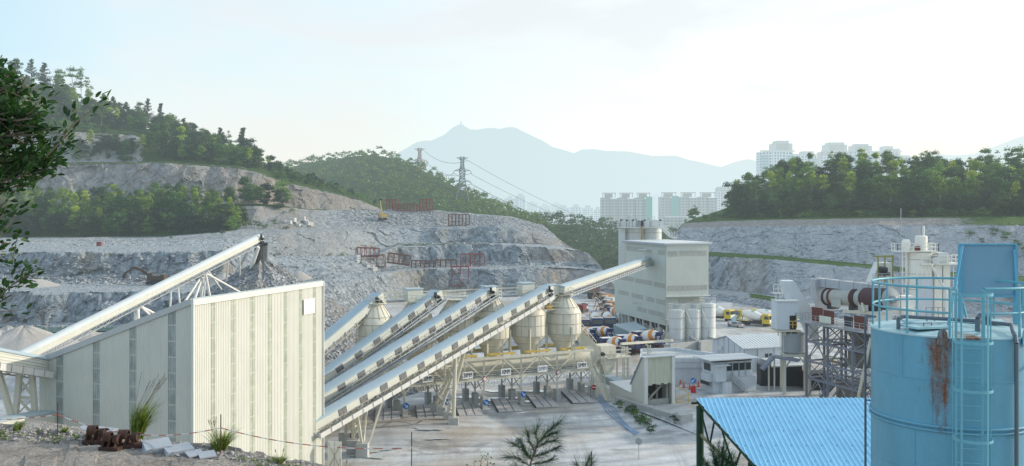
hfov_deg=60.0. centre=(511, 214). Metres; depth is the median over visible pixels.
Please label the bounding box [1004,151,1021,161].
open crowned tree
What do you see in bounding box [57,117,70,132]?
broadleaf tree
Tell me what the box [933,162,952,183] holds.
broadleaf tree
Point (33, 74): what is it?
casuarina tree
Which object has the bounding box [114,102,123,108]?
evergreen tree
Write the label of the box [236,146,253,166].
broadleaf tree
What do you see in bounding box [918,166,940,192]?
broadleaf tree
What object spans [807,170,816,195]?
gum tree
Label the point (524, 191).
power cable
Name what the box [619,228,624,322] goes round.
lift shaft
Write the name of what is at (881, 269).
hoist head
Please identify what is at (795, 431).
open shelter
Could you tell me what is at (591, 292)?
dump truck
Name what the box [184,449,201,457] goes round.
wall panel
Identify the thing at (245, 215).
broadleaf tree
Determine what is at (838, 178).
tree
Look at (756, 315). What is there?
mixer truck
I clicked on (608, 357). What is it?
transfer chute
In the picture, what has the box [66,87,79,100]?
gum tree
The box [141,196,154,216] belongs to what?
gum tree
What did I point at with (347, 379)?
conveyor
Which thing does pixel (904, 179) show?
broadleaf tree
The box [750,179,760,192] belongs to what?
gum tree
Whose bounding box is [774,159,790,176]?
broadleaf tree
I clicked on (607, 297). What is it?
truck
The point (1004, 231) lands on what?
bush
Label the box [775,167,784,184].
gum tree
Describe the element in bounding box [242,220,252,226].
bush
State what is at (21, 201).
gum tree
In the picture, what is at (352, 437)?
conveyor
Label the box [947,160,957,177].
gum tree
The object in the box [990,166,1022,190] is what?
broadleaf tree
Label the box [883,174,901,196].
evergreen tree
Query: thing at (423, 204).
steel cage
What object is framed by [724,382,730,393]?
door
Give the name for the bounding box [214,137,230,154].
evergreen tree
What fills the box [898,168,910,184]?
gum tree
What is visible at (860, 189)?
broadleaf tree
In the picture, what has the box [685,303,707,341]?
cement silo
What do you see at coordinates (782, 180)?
gum tree
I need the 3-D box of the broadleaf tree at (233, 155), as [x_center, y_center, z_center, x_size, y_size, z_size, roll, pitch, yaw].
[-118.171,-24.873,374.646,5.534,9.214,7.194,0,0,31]
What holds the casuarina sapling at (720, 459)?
on the bank
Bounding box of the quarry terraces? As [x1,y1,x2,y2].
[0,210,614,327]
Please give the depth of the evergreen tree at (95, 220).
318.75 m
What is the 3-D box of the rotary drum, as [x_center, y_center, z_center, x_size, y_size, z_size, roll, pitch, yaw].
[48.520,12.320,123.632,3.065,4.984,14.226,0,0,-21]
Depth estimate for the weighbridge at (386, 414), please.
118.33 m
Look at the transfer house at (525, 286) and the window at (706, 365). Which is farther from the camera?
the window at (706, 365)
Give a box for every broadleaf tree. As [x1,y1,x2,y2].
[7,57,23,74]
[7,188,21,201]
[14,207,29,221]
[21,76,34,89]
[27,184,43,197]
[31,193,56,213]
[32,101,48,112]
[39,84,49,98]
[45,186,56,199]
[45,190,56,205]
[46,207,62,227]
[47,121,60,135]
[48,84,58,93]
[48,103,59,117]
[53,68,67,87]
[53,87,67,94]
[55,201,72,226]
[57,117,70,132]
[58,83,70,95]
[61,189,72,200]
[65,131,74,141]
[65,214,80,228]
[69,101,82,112]
[70,141,80,153]
[74,189,81,201]
[96,185,110,203]
[99,94,109,105]
[102,210,130,236]
[103,100,112,112]
[106,193,131,215]
[118,138,134,154]
[119,194,141,217]
[124,115,137,129]
[132,110,147,122]
[135,115,147,128]
[136,188,148,196]
[140,216,157,235]
[141,193,158,210]
[144,182,160,197]
[149,187,159,198]
[157,183,175,197]
[159,118,173,131]
[159,212,177,231]
[162,191,180,208]
[164,113,180,126]
[172,195,189,212]
[173,182,180,197]
[174,126,190,144]
[176,185,192,200]
[177,144,189,156]
[179,202,198,214]
[190,185,204,200]
[192,144,206,156]
[199,198,216,217]
[205,133,221,150]
[219,143,231,160]
[222,215,240,231]
[223,145,238,160]
[223,187,235,200]
[235,206,249,221]
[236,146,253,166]
[237,176,253,203]
[241,185,256,200]
[250,184,261,203]
[252,186,267,204]
[272,178,291,203]
[275,161,286,171]
[686,209,698,220]
[720,198,737,213]
[741,172,759,191]
[762,166,782,189]
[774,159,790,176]
[775,159,787,179]
[781,177,804,195]
[786,156,804,174]
[792,162,810,183]
[796,165,819,189]
[829,152,847,169]
[835,155,855,173]
[852,158,873,177]
[852,179,874,198]
[862,173,891,198]
[867,164,886,187]
[878,153,902,173]
[889,174,914,199]
[903,172,939,198]
[910,166,933,190]
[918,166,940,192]
[926,156,948,169]
[927,155,936,167]
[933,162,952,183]
[944,164,964,183]
[944,177,960,195]
[950,158,966,170]
[956,177,983,202]
[972,155,992,176]
[978,159,1017,186]
[980,167,990,178]
[982,177,1011,197]
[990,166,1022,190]
[1003,156,1023,167]
[1011,176,1023,194]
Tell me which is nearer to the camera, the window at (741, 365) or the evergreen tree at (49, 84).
the window at (741, 365)
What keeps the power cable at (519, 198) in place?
hanging from the pylon at (461, 173)
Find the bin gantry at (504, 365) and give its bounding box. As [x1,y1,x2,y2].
[347,334,595,419]
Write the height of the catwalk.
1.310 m
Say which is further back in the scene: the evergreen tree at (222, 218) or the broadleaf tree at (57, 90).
the broadleaf tree at (57, 90)
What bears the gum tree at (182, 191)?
on the wooded hillside
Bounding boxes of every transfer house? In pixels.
[402,287,423,300]
[480,285,499,297]
[516,282,534,295]
[543,283,559,294]
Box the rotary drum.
[820,288,899,314]
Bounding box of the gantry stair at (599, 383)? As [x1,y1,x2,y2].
[587,355,610,399]
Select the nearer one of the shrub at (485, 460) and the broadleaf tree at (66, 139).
the shrub at (485, 460)
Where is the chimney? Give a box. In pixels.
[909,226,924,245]
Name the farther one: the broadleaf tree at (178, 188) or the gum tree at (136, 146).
the gum tree at (136, 146)
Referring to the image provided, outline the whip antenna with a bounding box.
[900,208,900,315]
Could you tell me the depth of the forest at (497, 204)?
517.85 m
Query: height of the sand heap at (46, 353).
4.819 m
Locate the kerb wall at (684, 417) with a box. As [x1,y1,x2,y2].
[615,397,692,424]
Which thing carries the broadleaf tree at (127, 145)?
on the wooded hillside
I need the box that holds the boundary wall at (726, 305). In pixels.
[716,303,731,308]
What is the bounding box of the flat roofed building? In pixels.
[640,347,717,384]
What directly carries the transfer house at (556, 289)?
on the aggregate bin at (563, 323)
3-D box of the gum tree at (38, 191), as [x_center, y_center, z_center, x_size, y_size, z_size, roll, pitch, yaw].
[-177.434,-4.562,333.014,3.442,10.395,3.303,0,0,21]
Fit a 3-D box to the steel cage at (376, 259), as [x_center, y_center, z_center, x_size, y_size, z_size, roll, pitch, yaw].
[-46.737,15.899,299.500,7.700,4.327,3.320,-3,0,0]
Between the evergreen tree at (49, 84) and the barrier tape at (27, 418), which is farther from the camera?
the evergreen tree at (49, 84)
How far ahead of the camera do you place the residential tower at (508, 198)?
1423.23 m
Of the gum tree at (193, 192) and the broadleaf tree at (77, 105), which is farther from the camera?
the broadleaf tree at (77, 105)
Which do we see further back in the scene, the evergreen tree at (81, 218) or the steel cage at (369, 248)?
the evergreen tree at (81, 218)
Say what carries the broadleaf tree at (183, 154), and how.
on the wooded hillside
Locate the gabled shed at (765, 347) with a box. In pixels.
[710,333,810,370]
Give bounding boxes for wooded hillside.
[0,80,382,237]
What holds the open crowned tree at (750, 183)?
on the cut rock slope
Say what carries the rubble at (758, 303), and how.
on the yard ground at (610, 439)
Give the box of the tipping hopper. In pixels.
[609,354,676,404]
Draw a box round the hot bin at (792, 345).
[780,331,810,395]
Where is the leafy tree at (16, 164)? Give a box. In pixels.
[0,54,113,316]
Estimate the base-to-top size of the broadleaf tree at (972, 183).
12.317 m
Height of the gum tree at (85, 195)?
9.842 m
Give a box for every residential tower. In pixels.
[504,196,514,207]
[515,194,524,213]
[527,201,537,217]
[539,204,549,222]
[551,202,560,223]
[556,205,568,224]
[570,205,580,223]
[582,205,592,224]
[594,207,599,228]
[653,193,659,219]
[756,141,794,186]
[793,151,816,174]
[817,142,850,172]
[848,144,873,169]
[872,146,901,176]
[902,155,913,167]
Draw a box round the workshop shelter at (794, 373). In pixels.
[757,358,831,389]
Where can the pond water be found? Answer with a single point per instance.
(53, 329)
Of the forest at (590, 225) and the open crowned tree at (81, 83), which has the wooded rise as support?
the forest at (590, 225)
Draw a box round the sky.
[0,0,1023,166]
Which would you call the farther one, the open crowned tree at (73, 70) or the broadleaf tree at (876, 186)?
the open crowned tree at (73, 70)
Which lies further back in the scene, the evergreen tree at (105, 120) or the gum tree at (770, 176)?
the evergreen tree at (105, 120)
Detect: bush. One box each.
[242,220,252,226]
[613,399,624,408]
[626,404,639,414]
[638,415,651,424]
[646,424,656,432]
[793,212,802,217]
[800,208,812,215]
[836,210,848,215]
[845,210,856,216]
[854,209,864,215]
[880,210,888,215]
[924,210,937,215]
[930,206,943,214]
[950,210,960,215]
[978,206,988,214]
[984,209,994,214]
[988,227,998,234]
[1000,230,1011,237]
[1012,239,1021,245]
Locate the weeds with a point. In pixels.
(78, 434)
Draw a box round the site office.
[693,353,760,393]
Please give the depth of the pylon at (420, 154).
559.06 m
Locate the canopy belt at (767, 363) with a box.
[760,355,799,390]
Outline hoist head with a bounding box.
[866,255,899,321]
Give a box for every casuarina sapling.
[496,416,567,465]
[571,447,600,465]
[693,438,742,465]
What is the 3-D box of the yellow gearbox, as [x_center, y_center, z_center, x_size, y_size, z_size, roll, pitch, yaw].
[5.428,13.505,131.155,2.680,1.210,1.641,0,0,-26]
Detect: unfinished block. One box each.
[600,193,651,231]
[658,192,716,226]
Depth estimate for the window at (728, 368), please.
134.24 m
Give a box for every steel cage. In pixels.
[355,247,379,256]
[361,254,385,267]
[386,199,398,209]
[387,252,410,265]
[393,204,420,210]
[411,260,433,267]
[419,199,433,210]
[435,259,456,267]
[448,214,469,225]
[451,266,468,285]
[460,253,484,266]
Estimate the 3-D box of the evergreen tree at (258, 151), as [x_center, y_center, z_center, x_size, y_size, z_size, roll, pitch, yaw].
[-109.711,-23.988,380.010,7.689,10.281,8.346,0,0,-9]
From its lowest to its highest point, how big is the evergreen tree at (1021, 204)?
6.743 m
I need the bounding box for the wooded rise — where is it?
[550,224,618,269]
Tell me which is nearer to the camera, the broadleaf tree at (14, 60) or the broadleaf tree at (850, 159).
the broadleaf tree at (850, 159)
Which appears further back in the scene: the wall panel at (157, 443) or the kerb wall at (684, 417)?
the kerb wall at (684, 417)
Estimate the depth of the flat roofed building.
139.78 m
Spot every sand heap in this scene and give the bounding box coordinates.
[0,325,79,350]
[0,326,13,331]
[13,278,59,287]
[41,339,77,355]
[73,330,100,340]
[208,272,228,285]
[293,270,311,279]
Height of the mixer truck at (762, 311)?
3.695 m
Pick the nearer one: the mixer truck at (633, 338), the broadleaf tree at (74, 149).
the mixer truck at (633, 338)
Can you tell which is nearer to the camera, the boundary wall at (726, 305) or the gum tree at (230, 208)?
the boundary wall at (726, 305)
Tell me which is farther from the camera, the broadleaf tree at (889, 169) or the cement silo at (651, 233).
the broadleaf tree at (889, 169)
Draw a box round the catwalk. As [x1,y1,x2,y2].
[383,286,539,302]
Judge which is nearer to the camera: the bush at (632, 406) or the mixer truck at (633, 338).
the bush at (632, 406)
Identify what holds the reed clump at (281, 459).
on the bank
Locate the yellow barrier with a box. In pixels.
[675,386,688,402]
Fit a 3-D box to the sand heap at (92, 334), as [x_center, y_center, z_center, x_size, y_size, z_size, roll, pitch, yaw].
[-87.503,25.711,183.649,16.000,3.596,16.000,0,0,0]
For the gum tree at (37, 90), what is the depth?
428.78 m
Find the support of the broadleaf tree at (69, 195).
on the wooded hillside
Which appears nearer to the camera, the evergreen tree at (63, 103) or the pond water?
the pond water
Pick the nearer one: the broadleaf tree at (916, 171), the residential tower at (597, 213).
the broadleaf tree at (916, 171)
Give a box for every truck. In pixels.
[575,327,598,343]
[576,302,588,312]
[581,313,591,326]
[587,283,599,298]
[589,311,604,326]
[591,326,614,339]
[592,292,612,300]
[593,295,614,304]
[594,299,614,309]
[595,303,614,315]
[597,336,629,353]
[602,311,617,327]
[606,307,618,322]
[615,334,643,353]
[631,330,665,347]
[716,305,735,320]
[736,310,770,326]
[751,309,770,320]
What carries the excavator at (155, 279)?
on the quarry terraces
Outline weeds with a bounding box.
[0,428,301,465]
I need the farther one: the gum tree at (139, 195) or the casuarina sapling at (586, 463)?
the gum tree at (139, 195)
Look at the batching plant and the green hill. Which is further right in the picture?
the batching plant
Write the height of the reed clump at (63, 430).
0.346 m
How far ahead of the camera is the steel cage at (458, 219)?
345.89 m
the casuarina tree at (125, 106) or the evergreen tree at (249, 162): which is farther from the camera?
the casuarina tree at (125, 106)
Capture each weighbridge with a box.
[374,408,399,421]
[415,405,442,417]
[456,402,482,415]
[490,398,521,411]
[526,394,558,407]
[561,390,594,403]
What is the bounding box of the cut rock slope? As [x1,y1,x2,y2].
[672,175,1023,326]
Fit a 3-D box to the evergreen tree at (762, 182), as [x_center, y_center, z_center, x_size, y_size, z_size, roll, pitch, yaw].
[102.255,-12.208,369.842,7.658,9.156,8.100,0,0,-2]
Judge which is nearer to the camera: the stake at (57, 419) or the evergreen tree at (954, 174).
the stake at (57, 419)
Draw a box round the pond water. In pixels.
[0,326,118,331]
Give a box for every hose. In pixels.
[595,397,634,434]
[598,396,636,433]
[600,396,637,432]
[601,394,638,432]
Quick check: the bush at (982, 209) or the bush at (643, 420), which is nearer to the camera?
the bush at (643, 420)
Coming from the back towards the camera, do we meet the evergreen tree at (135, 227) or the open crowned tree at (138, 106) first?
the open crowned tree at (138, 106)
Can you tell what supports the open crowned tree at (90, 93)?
on the wooded hillside
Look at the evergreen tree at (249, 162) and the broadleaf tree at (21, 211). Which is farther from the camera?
the evergreen tree at (249, 162)
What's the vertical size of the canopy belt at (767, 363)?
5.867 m
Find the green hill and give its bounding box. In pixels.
[291,155,535,223]
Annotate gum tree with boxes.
[16,195,26,209]
[20,190,28,202]
[26,185,35,202]
[27,202,39,215]
[35,84,41,94]
[35,189,44,203]
[47,198,56,211]
[55,187,65,201]
[63,187,70,197]
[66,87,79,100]
[69,206,79,225]
[70,192,79,209]
[80,190,89,202]
[80,197,91,218]
[80,202,91,216]
[84,110,90,119]
[86,129,94,146]
[91,194,101,209]
[96,207,102,217]
[97,103,106,123]
[102,191,114,214]
[109,184,117,196]
[113,107,120,117]
[117,190,124,200]
[134,141,139,154]
[135,190,143,210]
[139,134,146,146]
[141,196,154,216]
[158,188,166,199]
[162,114,173,120]
[162,122,170,133]
[176,126,185,139]
[178,186,187,196]
[191,187,198,199]
[191,194,200,206]
[198,128,205,138]
[204,191,210,198]
[205,202,218,229]
[212,191,219,209]
[215,198,223,211]
[225,200,234,214]
[231,206,242,220]
[244,147,252,163]
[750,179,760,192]
[760,171,766,189]
[766,171,776,193]
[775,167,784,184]
[777,177,785,192]
[785,171,792,185]
[787,157,796,184]
[794,179,804,193]
[806,152,814,165]
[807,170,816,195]
[818,174,830,199]
[836,156,848,182]
[843,171,856,200]
[855,148,866,163]
[870,152,879,163]
[880,149,894,167]
[884,174,898,205]
[887,159,899,186]
[897,158,906,172]
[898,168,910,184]
[908,163,917,175]
[912,155,919,162]
[931,175,949,205]
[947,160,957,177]
[950,176,964,203]
[964,170,979,188]
[967,158,974,171]
[969,159,985,175]
[1010,181,1020,196]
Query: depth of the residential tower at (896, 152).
1055.24 m
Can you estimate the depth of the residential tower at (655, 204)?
2305.70 m
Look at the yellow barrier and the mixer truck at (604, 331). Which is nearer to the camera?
the yellow barrier
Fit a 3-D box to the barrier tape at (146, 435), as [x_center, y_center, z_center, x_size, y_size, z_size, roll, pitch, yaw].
[-15.339,8.694,36.200,8.179,0.620,0.012,0,0,19]
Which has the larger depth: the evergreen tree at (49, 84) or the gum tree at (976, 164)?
the evergreen tree at (49, 84)
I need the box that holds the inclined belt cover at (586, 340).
[577,323,622,385]
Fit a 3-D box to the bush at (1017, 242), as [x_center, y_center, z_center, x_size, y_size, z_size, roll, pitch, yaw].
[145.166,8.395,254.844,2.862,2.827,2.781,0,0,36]
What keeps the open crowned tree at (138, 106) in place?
on the wooded hillside
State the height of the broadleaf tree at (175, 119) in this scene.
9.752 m
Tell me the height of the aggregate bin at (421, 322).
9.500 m
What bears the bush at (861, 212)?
on the cut rock slope
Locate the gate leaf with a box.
[327,441,340,465]
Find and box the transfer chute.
[578,343,631,392]
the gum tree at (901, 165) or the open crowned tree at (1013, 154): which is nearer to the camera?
the open crowned tree at (1013, 154)
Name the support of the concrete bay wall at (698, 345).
on the yard ground at (610, 439)
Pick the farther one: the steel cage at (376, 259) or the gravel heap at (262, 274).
the steel cage at (376, 259)
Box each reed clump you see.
[9,420,27,430]
[59,426,70,432]
[128,373,165,439]
[204,416,241,450]
[273,449,288,463]
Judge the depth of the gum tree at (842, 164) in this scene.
350.33 m
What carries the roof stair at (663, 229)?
on the batching plant
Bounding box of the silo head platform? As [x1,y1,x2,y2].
[616,205,661,227]
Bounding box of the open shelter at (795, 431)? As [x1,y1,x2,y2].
[691,397,870,465]
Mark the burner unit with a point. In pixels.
(903, 306)
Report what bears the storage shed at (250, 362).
on the yard ground at (610, 439)
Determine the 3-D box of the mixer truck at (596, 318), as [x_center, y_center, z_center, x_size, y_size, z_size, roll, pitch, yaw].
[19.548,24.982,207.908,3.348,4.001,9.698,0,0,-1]
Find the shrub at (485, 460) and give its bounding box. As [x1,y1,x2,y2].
[466,453,494,465]
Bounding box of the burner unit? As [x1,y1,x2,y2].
[881,295,944,320]
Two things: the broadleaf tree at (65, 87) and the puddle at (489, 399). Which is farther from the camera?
the broadleaf tree at (65, 87)
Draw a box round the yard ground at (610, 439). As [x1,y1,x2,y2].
[0,277,871,465]
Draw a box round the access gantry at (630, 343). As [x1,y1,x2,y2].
[620,339,672,379]
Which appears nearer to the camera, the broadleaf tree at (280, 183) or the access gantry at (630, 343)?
the access gantry at (630, 343)
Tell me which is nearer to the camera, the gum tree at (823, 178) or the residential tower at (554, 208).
the gum tree at (823, 178)
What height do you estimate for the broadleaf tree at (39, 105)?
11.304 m
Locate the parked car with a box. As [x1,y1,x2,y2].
[729,321,744,327]
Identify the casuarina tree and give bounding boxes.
[24,59,38,79]
[37,62,52,86]
[109,96,117,111]
[122,102,131,118]
[143,98,154,119]
[157,103,165,117]
[217,127,226,141]
[238,128,251,148]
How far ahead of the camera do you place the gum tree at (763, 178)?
368.27 m
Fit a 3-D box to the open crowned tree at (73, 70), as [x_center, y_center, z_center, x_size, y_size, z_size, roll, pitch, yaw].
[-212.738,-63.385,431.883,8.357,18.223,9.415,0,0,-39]
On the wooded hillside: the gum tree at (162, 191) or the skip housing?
the gum tree at (162, 191)
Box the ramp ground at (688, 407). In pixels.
[640,402,726,439]
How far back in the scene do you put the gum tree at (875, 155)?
354.28 m
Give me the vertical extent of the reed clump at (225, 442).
1.405 m
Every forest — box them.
[282,146,558,234]
[536,210,677,267]
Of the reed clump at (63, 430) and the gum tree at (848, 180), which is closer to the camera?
the reed clump at (63, 430)
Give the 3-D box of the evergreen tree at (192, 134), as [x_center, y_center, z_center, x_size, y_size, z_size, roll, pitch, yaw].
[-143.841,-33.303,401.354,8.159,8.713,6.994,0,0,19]
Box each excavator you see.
[122,266,167,284]
[378,199,386,219]
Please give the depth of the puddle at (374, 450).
101.52 m
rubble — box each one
[0,209,612,327]
[706,296,1021,327]
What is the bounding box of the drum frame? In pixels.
[795,299,870,397]
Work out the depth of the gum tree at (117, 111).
411.71 m
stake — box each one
[57,402,57,435]
[220,414,220,453]
[411,432,411,465]
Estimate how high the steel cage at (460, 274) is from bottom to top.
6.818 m
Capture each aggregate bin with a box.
[355,295,395,363]
[396,293,434,359]
[436,291,473,358]
[473,290,510,356]
[508,289,546,353]
[546,287,581,350]
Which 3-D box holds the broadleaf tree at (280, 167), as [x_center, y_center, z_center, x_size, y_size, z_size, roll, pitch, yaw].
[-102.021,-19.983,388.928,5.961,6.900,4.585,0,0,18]
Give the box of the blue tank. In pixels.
[864,277,1023,465]
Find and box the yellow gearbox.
[543,302,558,310]
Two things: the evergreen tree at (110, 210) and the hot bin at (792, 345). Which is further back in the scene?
the evergreen tree at (110, 210)
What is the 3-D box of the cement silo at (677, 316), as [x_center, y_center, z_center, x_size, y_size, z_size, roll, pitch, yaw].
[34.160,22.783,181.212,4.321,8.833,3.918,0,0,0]
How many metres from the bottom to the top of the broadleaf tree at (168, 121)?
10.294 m
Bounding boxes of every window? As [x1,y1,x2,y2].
[704,362,709,370]
[726,362,731,376]
[732,362,737,376]
[739,363,744,369]
[745,361,750,375]
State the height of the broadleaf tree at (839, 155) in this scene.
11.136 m
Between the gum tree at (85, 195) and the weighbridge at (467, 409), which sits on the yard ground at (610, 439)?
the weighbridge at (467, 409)
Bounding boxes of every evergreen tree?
[1,217,13,231]
[6,214,30,236]
[38,77,51,91]
[43,93,54,106]
[48,92,70,110]
[50,134,65,147]
[53,211,76,231]
[56,99,72,115]
[60,104,76,120]
[71,138,90,152]
[72,214,92,236]
[79,99,94,113]
[84,215,102,233]
[87,104,100,122]
[88,186,103,203]
[89,149,96,155]
[92,142,102,151]
[93,134,104,146]
[97,135,115,148]
[99,111,112,123]
[99,206,121,225]
[103,133,121,149]
[107,114,122,128]
[109,138,125,155]
[111,108,126,125]
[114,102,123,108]
[120,218,135,233]
[121,112,138,128]
[124,207,149,232]
[127,137,139,151]
[141,116,161,133]
[144,206,170,230]
[150,114,163,130]
[158,208,177,225]
[159,123,170,135]
[162,122,179,138]
[168,138,182,152]
[170,124,188,143]
[170,214,186,233]
[171,151,178,158]
[177,209,199,233]
[183,122,198,131]
[183,138,205,157]
[186,209,211,232]
[188,131,202,142]
[200,212,221,232]
[202,145,214,160]
[212,213,232,231]
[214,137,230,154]
[215,202,233,226]
[235,135,256,148]
[244,160,252,167]
[250,146,264,166]
[258,182,274,204]
[266,155,275,166]
[270,189,289,208]
[303,173,313,182]
[722,179,748,207]
[727,186,755,210]
[750,174,764,191]
[762,200,779,217]
[780,199,795,217]
[812,163,833,183]
[820,171,843,192]
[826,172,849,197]
[829,158,839,173]
[851,163,870,187]
[855,167,877,193]
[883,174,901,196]
[885,200,898,215]
[892,201,911,216]
[895,199,909,214]
[903,155,932,169]
[911,199,931,216]
[937,197,958,213]
[942,167,971,193]
[961,176,993,197]
[979,202,988,214]
[984,173,1022,199]
[1009,201,1021,215]
[1013,199,1023,215]
[1016,177,1023,193]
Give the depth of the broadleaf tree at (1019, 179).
304.39 m
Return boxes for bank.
[0,421,326,465]
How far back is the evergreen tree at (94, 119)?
407.97 m
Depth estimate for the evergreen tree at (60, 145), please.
374.64 m
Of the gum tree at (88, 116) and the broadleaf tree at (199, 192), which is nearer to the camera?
the broadleaf tree at (199, 192)
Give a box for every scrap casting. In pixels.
[82,425,109,443]
[98,431,122,450]
[113,429,141,448]
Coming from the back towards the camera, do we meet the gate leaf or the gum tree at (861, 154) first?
the gum tree at (861, 154)
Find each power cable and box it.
[469,161,618,229]
[473,175,578,223]
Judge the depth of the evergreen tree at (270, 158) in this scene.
407.64 m
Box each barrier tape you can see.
[0,414,57,419]
[58,415,220,435]
[221,428,411,448]
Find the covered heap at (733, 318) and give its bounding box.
[729,315,743,321]
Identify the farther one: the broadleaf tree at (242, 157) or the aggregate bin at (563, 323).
the broadleaf tree at (242, 157)
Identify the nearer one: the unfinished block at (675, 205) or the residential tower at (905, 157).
the unfinished block at (675, 205)
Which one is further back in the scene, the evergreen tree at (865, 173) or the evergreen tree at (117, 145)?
the evergreen tree at (117, 145)
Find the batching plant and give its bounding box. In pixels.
[614,239,711,342]
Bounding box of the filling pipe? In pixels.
[641,220,643,324]
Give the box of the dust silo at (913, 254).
[891,236,938,314]
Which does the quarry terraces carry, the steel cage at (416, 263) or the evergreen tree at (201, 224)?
the steel cage at (416, 263)
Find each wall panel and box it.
[142,437,172,450]
[142,443,163,452]
[142,445,163,453]
[164,442,193,453]
[164,449,193,454]
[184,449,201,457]
[198,450,216,458]
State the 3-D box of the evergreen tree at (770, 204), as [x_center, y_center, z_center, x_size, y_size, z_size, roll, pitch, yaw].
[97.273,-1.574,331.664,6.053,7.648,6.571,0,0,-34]
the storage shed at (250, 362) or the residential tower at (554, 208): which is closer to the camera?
the storage shed at (250, 362)
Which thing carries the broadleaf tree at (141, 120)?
on the wooded hillside
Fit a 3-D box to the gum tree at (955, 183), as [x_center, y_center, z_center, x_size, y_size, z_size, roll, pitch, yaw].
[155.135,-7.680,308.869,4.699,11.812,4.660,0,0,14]
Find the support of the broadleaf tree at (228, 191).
on the wooded hillside
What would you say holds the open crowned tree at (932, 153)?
on the cut rock slope
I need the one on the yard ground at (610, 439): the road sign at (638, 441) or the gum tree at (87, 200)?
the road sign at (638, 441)
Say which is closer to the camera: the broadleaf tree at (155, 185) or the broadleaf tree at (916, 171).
the broadleaf tree at (916, 171)
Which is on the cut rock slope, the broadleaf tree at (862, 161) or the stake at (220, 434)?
the broadleaf tree at (862, 161)
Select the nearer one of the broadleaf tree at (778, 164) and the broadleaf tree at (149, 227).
the broadleaf tree at (149, 227)
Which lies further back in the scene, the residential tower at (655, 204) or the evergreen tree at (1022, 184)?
the residential tower at (655, 204)
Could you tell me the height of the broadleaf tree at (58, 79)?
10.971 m
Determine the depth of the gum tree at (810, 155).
366.10 m
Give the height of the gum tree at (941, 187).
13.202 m
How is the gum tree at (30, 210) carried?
on the wooded hillside
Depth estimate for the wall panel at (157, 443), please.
35.51 m
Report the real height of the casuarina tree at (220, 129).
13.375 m
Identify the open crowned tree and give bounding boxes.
[65,65,83,91]
[74,73,89,98]
[86,84,93,96]
[134,102,146,114]
[222,130,234,143]
[744,179,757,198]
[823,150,836,165]
[925,149,939,164]
[975,146,992,167]
[983,150,1003,167]
[1003,144,1023,167]
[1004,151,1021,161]
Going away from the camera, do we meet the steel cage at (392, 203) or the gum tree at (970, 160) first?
the gum tree at (970, 160)
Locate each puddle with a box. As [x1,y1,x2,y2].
[349,455,385,458]
[369,447,403,452]
[415,427,444,429]
[488,397,517,400]
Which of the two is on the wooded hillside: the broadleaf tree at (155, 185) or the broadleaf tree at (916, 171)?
the broadleaf tree at (155, 185)
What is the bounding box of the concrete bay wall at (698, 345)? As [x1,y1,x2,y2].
[669,336,713,350]
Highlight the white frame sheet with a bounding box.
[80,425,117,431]
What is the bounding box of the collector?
[947,243,1017,324]
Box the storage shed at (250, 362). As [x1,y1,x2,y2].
[39,280,324,464]
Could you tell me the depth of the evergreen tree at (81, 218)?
317.01 m
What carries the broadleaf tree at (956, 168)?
on the cut rock slope
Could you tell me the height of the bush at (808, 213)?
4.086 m
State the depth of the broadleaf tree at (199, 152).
374.10 m
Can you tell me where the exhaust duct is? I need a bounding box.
[810,278,892,310]
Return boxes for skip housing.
[770,280,819,349]
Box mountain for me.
[393,124,755,219]
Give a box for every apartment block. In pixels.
[662,214,702,234]
[715,182,733,210]
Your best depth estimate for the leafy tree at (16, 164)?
6.31 m
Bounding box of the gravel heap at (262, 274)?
[191,259,442,404]
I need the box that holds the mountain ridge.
[916,136,1023,179]
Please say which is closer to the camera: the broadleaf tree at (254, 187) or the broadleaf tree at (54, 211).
the broadleaf tree at (54, 211)
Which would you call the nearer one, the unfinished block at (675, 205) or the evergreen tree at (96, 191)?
the evergreen tree at (96, 191)
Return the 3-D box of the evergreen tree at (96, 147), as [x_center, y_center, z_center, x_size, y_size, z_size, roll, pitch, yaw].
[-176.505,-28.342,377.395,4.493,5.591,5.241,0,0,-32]
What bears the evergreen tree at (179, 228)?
on the wooded hillside
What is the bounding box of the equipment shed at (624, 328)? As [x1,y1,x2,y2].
[613,322,646,335]
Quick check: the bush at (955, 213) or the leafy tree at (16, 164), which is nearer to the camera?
the leafy tree at (16, 164)
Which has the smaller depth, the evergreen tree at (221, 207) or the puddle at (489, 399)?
the puddle at (489, 399)
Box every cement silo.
[625,228,640,322]
[643,228,661,326]
[668,303,691,343]
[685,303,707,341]
[699,297,715,339]
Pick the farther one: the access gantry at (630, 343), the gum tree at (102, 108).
the gum tree at (102, 108)
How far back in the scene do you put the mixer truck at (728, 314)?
223.85 m
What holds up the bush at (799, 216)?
on the cut rock slope
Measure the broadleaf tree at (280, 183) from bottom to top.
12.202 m
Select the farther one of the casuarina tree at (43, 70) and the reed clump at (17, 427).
the casuarina tree at (43, 70)
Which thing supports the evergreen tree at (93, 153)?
on the wooded hillside
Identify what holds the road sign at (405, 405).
attached to the bin gantry at (504, 365)
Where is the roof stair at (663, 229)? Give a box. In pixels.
[659,223,676,238]
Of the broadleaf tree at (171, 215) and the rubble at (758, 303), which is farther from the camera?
the broadleaf tree at (171, 215)
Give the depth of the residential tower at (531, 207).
1694.44 m
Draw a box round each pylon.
[411,148,427,171]
[453,157,471,199]
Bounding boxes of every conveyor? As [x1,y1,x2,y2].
[0,348,56,414]
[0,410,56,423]
[3,224,275,377]
[314,285,556,457]
[324,287,499,407]
[324,290,446,383]
[324,292,385,355]
[556,257,652,296]
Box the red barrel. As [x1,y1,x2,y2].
[691,386,695,392]
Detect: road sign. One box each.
[403,403,408,408]
[635,438,641,458]
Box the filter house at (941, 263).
[916,252,957,316]

